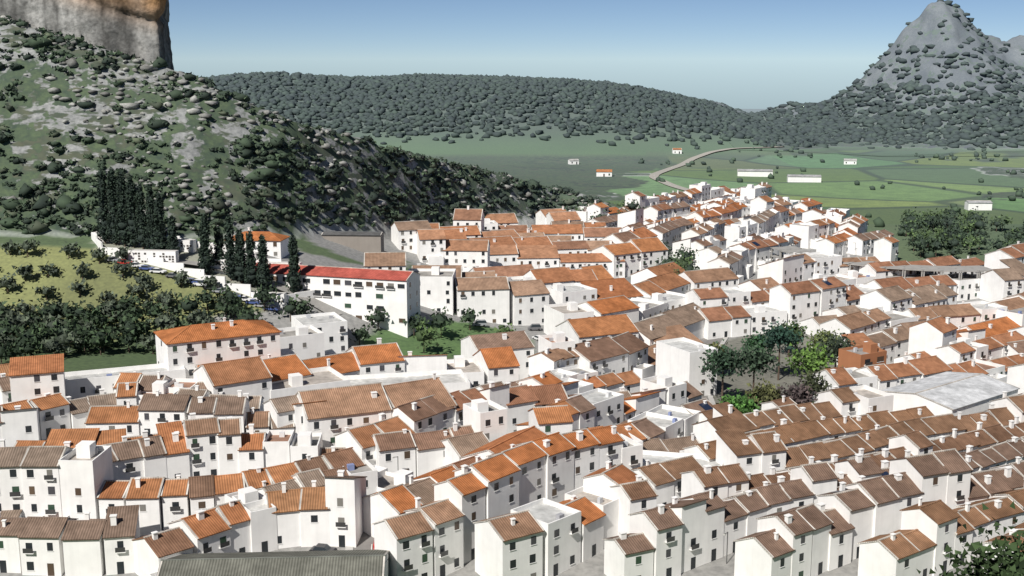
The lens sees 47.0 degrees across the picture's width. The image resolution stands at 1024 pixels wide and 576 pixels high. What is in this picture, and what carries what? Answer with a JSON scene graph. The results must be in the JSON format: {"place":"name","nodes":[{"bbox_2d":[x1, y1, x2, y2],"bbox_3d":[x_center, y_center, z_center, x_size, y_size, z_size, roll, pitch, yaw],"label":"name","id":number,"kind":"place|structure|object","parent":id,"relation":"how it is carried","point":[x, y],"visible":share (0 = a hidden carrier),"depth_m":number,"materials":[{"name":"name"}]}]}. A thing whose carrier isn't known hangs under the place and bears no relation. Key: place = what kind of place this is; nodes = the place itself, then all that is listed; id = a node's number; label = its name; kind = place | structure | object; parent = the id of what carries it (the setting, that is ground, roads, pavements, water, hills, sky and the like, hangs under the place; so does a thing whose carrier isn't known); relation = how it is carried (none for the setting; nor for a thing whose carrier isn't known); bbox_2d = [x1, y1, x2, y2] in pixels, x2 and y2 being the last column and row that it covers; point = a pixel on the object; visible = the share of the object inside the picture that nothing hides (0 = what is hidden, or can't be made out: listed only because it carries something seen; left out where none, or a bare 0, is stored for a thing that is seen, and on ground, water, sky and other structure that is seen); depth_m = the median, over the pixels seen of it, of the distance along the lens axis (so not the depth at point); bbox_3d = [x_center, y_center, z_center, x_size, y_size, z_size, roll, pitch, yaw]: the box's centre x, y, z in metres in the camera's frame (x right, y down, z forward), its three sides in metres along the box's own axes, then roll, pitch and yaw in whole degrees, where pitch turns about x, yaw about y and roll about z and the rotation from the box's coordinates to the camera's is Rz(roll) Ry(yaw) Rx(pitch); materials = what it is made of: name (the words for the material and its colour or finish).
{"place":"outdoors","nodes":[
{"label":"outdoors","id":0,"kind":"place"},
{"bbox_2d":[0,23,1023,575],"bbox_3d":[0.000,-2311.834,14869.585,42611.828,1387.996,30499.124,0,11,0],"label":"ground","id":1,"kind":"structure","parent":0,"point":[34,117],"depth_m":394.44,"materials":[{"name":"green plant"}]},
{"bbox_2d":[0,0,173,69],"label":"cliff","id":2,"kind":"structure","parent":1,"relation":"on","point":[139,28],"depth_m":398.95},
{"bbox_2d":[91,231,314,307],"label":"cemetery walls","id":3,"kind":"structure","parent":1,"relation":"on","point":[167,259],"depth_m":332.78,"materials":[{"name":"white paint"}]},
{"bbox_2d":[105,256,374,549],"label":"parked cars","id":4,"kind":"object","parent":1,"relation":"on","point":[195,282],"visible":0.39,"depth_m":326.35,"materials":[{"name":"white metal"}]},
{"bbox_2d":[0,15,608,234],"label":"hillside rocks","id":5,"kind":"structure","parent":1,"relation":"on","point":[72,62],"depth_m":391.33,"materials":[{"name":"grey stone"}]},
{"bbox_2d":[0,15,610,235],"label":"hillside bushes","id":6,"kind":"object","parent":1,"relation":"on","point":[37,227],"visible":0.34,"depth_m":390.76,"materials":[{"name":"green plant"}]},
{"bbox_2d":[199,71,758,148],"bbox_3d":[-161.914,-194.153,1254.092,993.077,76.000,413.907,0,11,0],"label":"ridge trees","id":7,"kind":"object","parent":1,"relation":"on","point":[476,89],"visible":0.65,"depth_m":1235.59,"materials":[{"name":"green plant"}]},
{"bbox_2d":[176,146,783,549],"bbox_3d":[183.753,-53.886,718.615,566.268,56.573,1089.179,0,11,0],"label":"roads","id":8,"kind":"structure","parent":1,"relation":"on","point":[366,542],"depth_m":332.58,"materials":[{"name":"grey asphalt"}]},
{"bbox_2d":[0,149,1023,575],"bbox_3d":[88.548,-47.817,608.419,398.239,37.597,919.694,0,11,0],"label":"house walls","id":9,"kind":"structure","parent":1,"relation":"on","point":[494,553],"depth_m":228.03,"materials":[{"name":"white paint"}]},
{"bbox_2d":[0,151,1022,575],"bbox_3d":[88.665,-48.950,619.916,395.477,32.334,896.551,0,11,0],"label":"windows","id":10,"kind":"structure","parent":9,"relation":"attached to","point":[130,467],"depth_m":226.12,"materials":[{"name":"black glass"}]},
{"bbox_2d":[0,148,1023,575],"bbox_3d":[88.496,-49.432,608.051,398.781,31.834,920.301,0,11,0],"label":"town roofs","id":11,"kind":"structure","parent":1,"relation":"on","point":[958,386],"depth_m":235.03,"materials":[{"name":"orange tile"}]},
{"bbox_2d":[95,187,1021,519],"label":"town rooftop clutter","id":12,"kind":"object","parent":11,"relation":"on","point":[559,515],"visible":0.32,"depth_m":252.24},
{"bbox_2d":[0,167,1023,575],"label":"trees","id":13,"kind":"object","parent":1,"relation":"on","point":[294,275],"visible":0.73,"depth_m":329.00,"materials":[{"name":"green plant"}]},
{"bbox_2d":[309,260,816,550],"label":"cars","id":14,"kind":"object","parent":1,"relation":"on","point":[327,547],"visible":0.04,"depth_m":348.48,"materials":[{"name":"metal"}]},
{"bbox_2d":[392,245,855,563],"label":"street lamp posts","id":15,"kind":"object","parent":1,"relation":"on","point":[727,532],"visible":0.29,"depth_m":191.11,"materials":[{"name":"black metal"}]},
{"bbox_2d":[638,140,1023,257],"bbox_3d":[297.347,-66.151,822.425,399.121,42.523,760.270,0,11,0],"label":"valley bushes","id":16,"kind":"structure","parent":1,"relation":"on","point":[878,221],"depth_m":855.68,"materials":[{"name":"green plant"}]},
{"bbox_2d":[701,1,1023,156],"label":"rock peak","id":17,"kind":"object","parent":1,"relation":"on","point":[929,18],"visible":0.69,"depth_m":1256.28,"materials":[{"name":"grey stone"}]},
{"bbox_2d":[719,0,1023,150],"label":"bushes","id":18,"kind":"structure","parent":17,"relation":"on","point":[823,118],"depth_m":1216.54,"materials":[{"name":"green plant"}]},
{"bbox_2d":[770,246,992,279],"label":"concrete frame building","id":19,"kind":"structure","parent":1,"relation":"on","point":[922,269],"depth_m":411.21,"materials":[{"name":"grey concrete"}]},
{"bbox_2d":[168,0,1023,108],"label":"sky","id":20,"kind":"structure","parent":0,"point":[741,54],"materials":[{"name":"blue"}]}
]}

